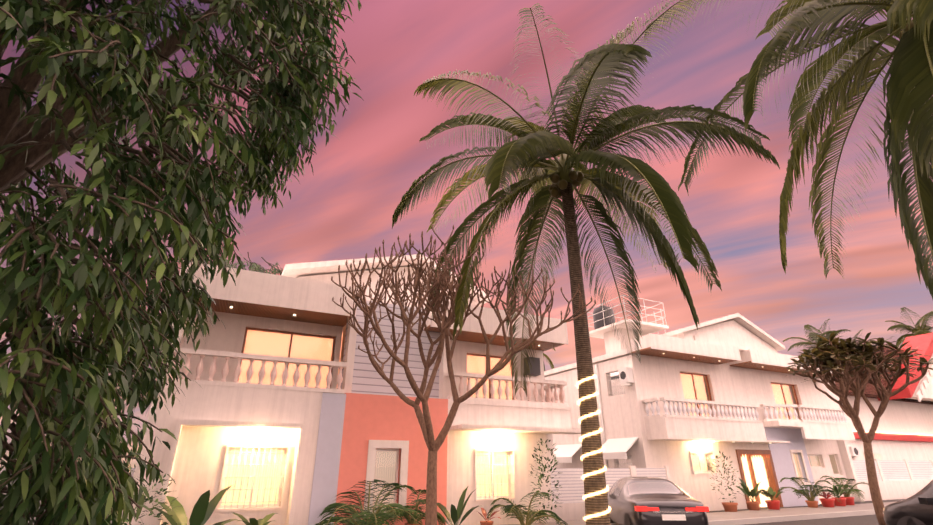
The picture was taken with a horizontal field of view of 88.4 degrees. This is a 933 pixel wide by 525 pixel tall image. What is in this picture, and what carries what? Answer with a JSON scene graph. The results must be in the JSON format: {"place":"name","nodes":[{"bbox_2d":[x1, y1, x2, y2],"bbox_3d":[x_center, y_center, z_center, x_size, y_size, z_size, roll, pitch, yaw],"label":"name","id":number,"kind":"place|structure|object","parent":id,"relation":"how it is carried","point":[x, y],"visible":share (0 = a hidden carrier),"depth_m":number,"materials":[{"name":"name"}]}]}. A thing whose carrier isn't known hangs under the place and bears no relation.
{"place":"outdoors","nodes":[
{"label":"outdoors","id":0,"kind":"place"},
{"bbox_2d":[0,468,903,524],"bbox_3d":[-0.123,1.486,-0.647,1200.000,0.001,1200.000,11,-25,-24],"label":"ground","id":1,"kind":"structure","parent":0,"point":[862,520],"depth_m":15.50,"materials":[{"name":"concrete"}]},
{"bbox_2d":[0,0,363,524],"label":"mango tree","id":2,"kind":"object","parent":1,"relation":"on","point":[58,393],"visible":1,"depth_m":4.52,"materials":[{"name":"green plant"}]},
{"bbox_2d":[148,252,282,350],"bbox_3d":[-11.626,4.888,22.991,6.969,12.236,6.900,-7,-24,16],"label":"tree","id":3,"kind":"object","parent":1,"relation":"on","point":[255,267],"visible":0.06,"depth_m":24.38,"materials":[{"name":"green plant"}]},
{"bbox_2d":[122,254,580,524],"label":"villa","id":4,"kind":"object","parent":1,"relation":"on","point":[283,363],"visible":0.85,"depth_m":12.89,"materials":[{"name":"white paint"}]},
{"bbox_2d":[255,429,703,444],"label":"wall lamps","id":5,"kind":"object","parent":4,"relation":"attached to","point":[258,432],"depth_m":13.93,"materials":[{"name":"white"}]},
{"bbox_2d":[331,225,595,524],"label":"bare tree","id":6,"kind":"object","parent":1,"relation":"on","point":[424,417],"visible":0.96,"depth_m":9.77,"materials":[{"name":"brown plant"}]},
{"bbox_2d":[108,439,868,524],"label":"potted plants","id":7,"kind":"object","parent":1,"relation":"on","point":[203,510],"visible":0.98,"depth_m":11.88,"materials":[{"name":"green plant"}]},
{"bbox_2d":[543,348,554,370],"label":"palm","id":8,"kind":"object","parent":1,"relation":"on","point":[550,361],"visible":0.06,"depth_m":43.42,"materials":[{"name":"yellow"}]},
{"bbox_2d":[392,0,779,524],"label":"coconut palm","id":9,"kind":"object","parent":1,"relation":"on","point":[532,148],"visible":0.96,"depth_m":11.04,"materials":[{"name":"green plant"}]},
{"bbox_2d":[576,375,610,519],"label":"string lights","id":10,"kind":"object","parent":9,"relation":"attached to","point":[599,471],"visible":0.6,"depth_m":9.46,"materials":[{"name":"white plastic"}]},
{"bbox_2d":[607,477,708,524],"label":"sedan car","id":11,"kind":"object","parent":1,"relation":"on","point":[646,501],"visible":0.88,"depth_m":11.52,"materials":[{"name":"grey paint"}]},
{"bbox_2d":[544,295,863,510],"bbox_3d":[10.880,8.084,25.850,15.350,8.960,11.650,11,-25,-24],"label":"villa","id":12,"kind":"object","parent":1,"relation":"on","point":[727,386],"visible":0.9,"depth_m":21.09,"materials":[{"name":"white paint"}]},
{"bbox_2d":[549,459,932,521],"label":"boundary wall","id":13,"kind":"structure","parent":1,"relation":"on","point":[905,479],"depth_m":17.13,"materials":[{"name":"white paint"}]},
{"bbox_2d":[643,0,932,298],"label":"coconut palm","id":14,"kind":"object","parent":1,"relation":"on","point":[908,87],"visible":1,"depth_m":8.99,"materials":[{"name":"green plant"}]},
{"bbox_2d":[783,318,853,356],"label":"palm","id":15,"kind":"object","parent":1,"relation":"on","point":[813,337],"visible":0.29,"depth_m":49.90,"materials":[{"name":"green plant"}]},
{"bbox_2d":[838,329,876,345],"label":"palm","id":16,"kind":"object","parent":1,"relation":"on","point":[857,334],"depth_m":50.56,"materials":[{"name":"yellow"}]},
{"bbox_2d":[785,332,932,524],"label":"frangipani tree","id":17,"kind":"object","parent":1,"relation":"on","point":[839,359],"visible":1,"depth_m":14.60,"materials":[{"name":"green plant"}]},
{"bbox_2d":[883,480,932,524],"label":"suv car","id":18,"kind":"object","parent":1,"relation":"on","point":[916,508],"visible":1,"depth_m":10.08,"materials":[{"name":"black paint"}]},
{"bbox_2d":[885,307,932,346],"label":"palm","id":19,"kind":"object","parent":1,"relation":"on","point":[921,329],"visible":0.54,"depth_m":49.61,"materials":[{"name":"green plant"}]},
{"bbox_2d":[0,0,932,467],"label":"sky","id":20,"kind":"structure","parent":0,"point":[342,209],"materials":[{"name":"pink"}]},
{"bbox_2d":[508,502,894,524],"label":"pavement","id":21,"kind":"structure","parent":0,"point":[759,516],"depth_m":16.13,"materials":[{"name":"concrete"}]},
{"bbox_2d":[835,333,932,460],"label":"red house","id":22,"kind":"structure","parent":0,"point":[904,430],"depth_m":35.15,"materials":[{"name":"white paint"}]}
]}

